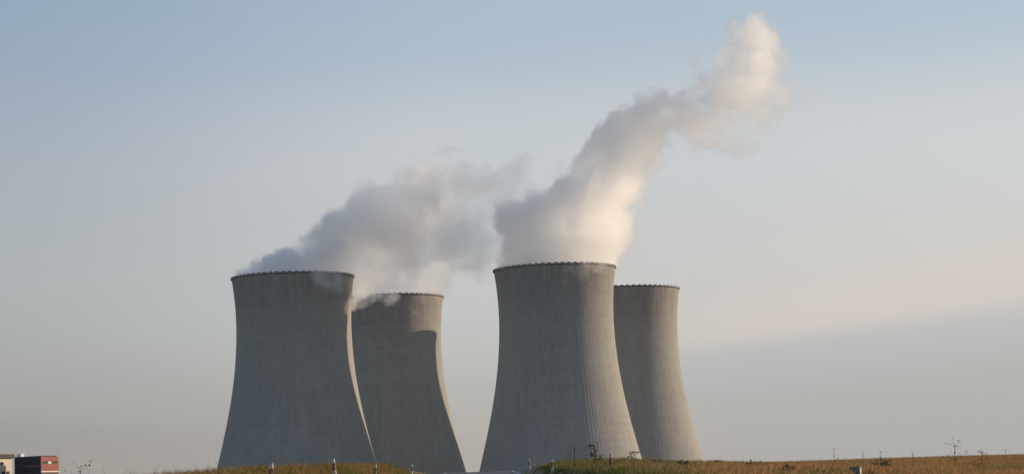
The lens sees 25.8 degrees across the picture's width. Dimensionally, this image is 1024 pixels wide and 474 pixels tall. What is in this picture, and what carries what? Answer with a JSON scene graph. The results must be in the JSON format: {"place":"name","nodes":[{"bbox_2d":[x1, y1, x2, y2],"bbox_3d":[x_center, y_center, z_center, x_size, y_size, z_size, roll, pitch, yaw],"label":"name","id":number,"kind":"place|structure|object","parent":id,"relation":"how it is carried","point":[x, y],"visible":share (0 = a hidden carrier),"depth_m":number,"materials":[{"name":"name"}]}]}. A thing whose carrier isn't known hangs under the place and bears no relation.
{"place":"outdoors","nodes":[
{"label":"outdoors","id":0,"kind":"place"},
{"bbox_2d":[442,471,523,473],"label":"road","id":1,"kind":"structure","parent":0,"point":[502,472],"depth_m":180.66,"materials":[{"name":"grey asphalt"}]},
{"bbox_2d":[0,0,1023,473],"label":"sky","id":2,"kind":"structure","parent":0,"point":[831,192],"materials":[{"name":"blue"}]},
{"bbox_2d":[383,465,777,473],"bbox_3d":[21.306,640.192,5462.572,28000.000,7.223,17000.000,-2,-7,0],"label":"ground","id":3,"kind":"structure","parent":0,"point":[533,469],"depth_m":167.62,"materials":[{"name":"soil"}]},
{"bbox_2d":[0,454,14,473],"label":"flat roofed house","id":4,"kind":"structure","parent":3,"relation":"on","point":[5,463],"depth_m":706.62,"materials":[{"name":"grey paint"}]},
{"bbox_2d":[14,454,58,473],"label":"office block","id":5,"kind":"structure","parent":3,"relation":"on","point":[45,464],"depth_m":700.16,"materials":[{"name":"brown"}]},
{"bbox_2d":[103,458,419,473],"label":"dry grass","id":6,"kind":"structure","parent":3,"relation":"on","point":[351,468],"depth_m":97.06,"materials":[{"name":"brown plant"}]},
{"bbox_2d":[269,463,273,473],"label":"guide post","id":7,"kind":"object","parent":3,"relation":"on","point":[271,471],"visible":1,"depth_m":65.64,"materials":[{"name":"plastic"}]},
{"bbox_2d":[216,270,375,471],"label":"cooling tower","id":8,"kind":"structure","parent":3,"relation":"on","point":[295,397],"depth_m":1478.26,"materials":[{"name":"concrete"}]},
{"bbox_2d":[332,459,336,473],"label":"guide post","id":9,"kind":"object","parent":3,"relation":"on","point":[334,466],"visible":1,"depth_m":83.53,"materials":[{"name":"white plastic"}]},
{"bbox_2d":[351,292,465,473],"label":"cooling tower","id":10,"kind":"structure","parent":3,"relation":"on","point":[397,350],"depth_m":1654.69,"materials":[{"name":"concrete"}]},
{"bbox_2d":[551,459,553,473],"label":"guide post","id":11,"kind":"object","parent":3,"relation":"on","point":[552,469],"visible":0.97,"depth_m":125.31,"materials":[{"name":"white plastic"}]},
{"bbox_2d":[479,262,641,471],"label":"cooling tower","id":12,"kind":"structure","parent":3,"relation":"on","point":[559,394],"depth_m":1478.81,"materials":[{"name":"concrete"}]},
{"bbox_2d":[587,442,602,464],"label":"bushy weed","id":13,"kind":"object","parent":3,"relation":"on","point":[593,446],"visible":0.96,"depth_m":99.55,"materials":[{"name":"green"}]},
{"bbox_2d":[609,454,612,465],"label":"guide post","id":14,"kind":"object","parent":3,"relation":"on","point":[610,458],"visible":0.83,"depth_m":89.51,"materials":[{"name":"white plastic"}]},
{"bbox_2d":[525,455,740,473],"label":"verge grass","id":15,"kind":"structure","parent":3,"relation":"on","point":[631,466],"depth_m":88.22,"materials":[{"name":"green plant"}]},
{"bbox_2d":[627,451,639,458],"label":"flowering weed","id":16,"kind":"object","parent":3,"relation":"on","point":[630,452],"visible":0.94,"depth_m":91.56,"materials":[{"name":"brown plant"}]},
{"bbox_2d":[613,284,702,460],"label":"cooling tower","id":17,"kind":"structure","parent":3,"relation":"on","point":[645,331],"depth_m":1652.95,"materials":[{"name":"concrete"}]},
{"bbox_2d":[676,459,690,465],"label":"leafy weed","id":18,"kind":"object","parent":3,"relation":"on","point":[685,462],"visible":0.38,"depth_m":89.50,"materials":[{"name":"brown plant"}]},
{"bbox_2d":[746,460,766,465],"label":"leafy weed","id":19,"kind":"object","parent":3,"relation":"on","point":[754,463],"visible":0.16,"depth_m":71.61,"materials":[{"name":"brown plant"}]},
{"bbox_2d":[782,464,794,472],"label":"leafy weed","id":20,"kind":"object","parent":3,"relation":"on","point":[787,467],"visible":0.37,"depth_m":61.59,"materials":[{"name":"brown"}]},
{"bbox_2d":[686,453,1023,473],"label":"field crop","id":21,"kind":"object","parent":3,"relation":"on","point":[996,464],"visible":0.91,"depth_m":72.04,"materials":[{"name":"brown plant"}]},
{"bbox_2d":[849,467,861,473],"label":"roadside box","id":22,"kind":"object","parent":3,"relation":"on","point":[857,470],"visible":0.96,"depth_m":59.54,"materials":[{"name":"grey metal"}]},
{"bbox_2d":[870,457,891,466],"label":"leafy weed","id":23,"kind":"object","parent":3,"relation":"on","point":[884,463],"visible":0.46,"depth_m":73.52,"materials":[{"name":"brown plant"}]},
{"bbox_2d":[943,438,967,464],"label":"tall weed","id":24,"kind":"object","parent":3,"relation":"on","point":[955,451],"visible":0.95,"depth_m":83.58,"materials":[{"name":"brown plant"}]},
{"bbox_2d":[977,450,989,461],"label":"branching weed","id":25,"kind":"object","parent":3,"relation":"on","point":[983,456],"visible":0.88,"depth_m":91.52,"materials":[{"name":"brown plant"}]}
]}

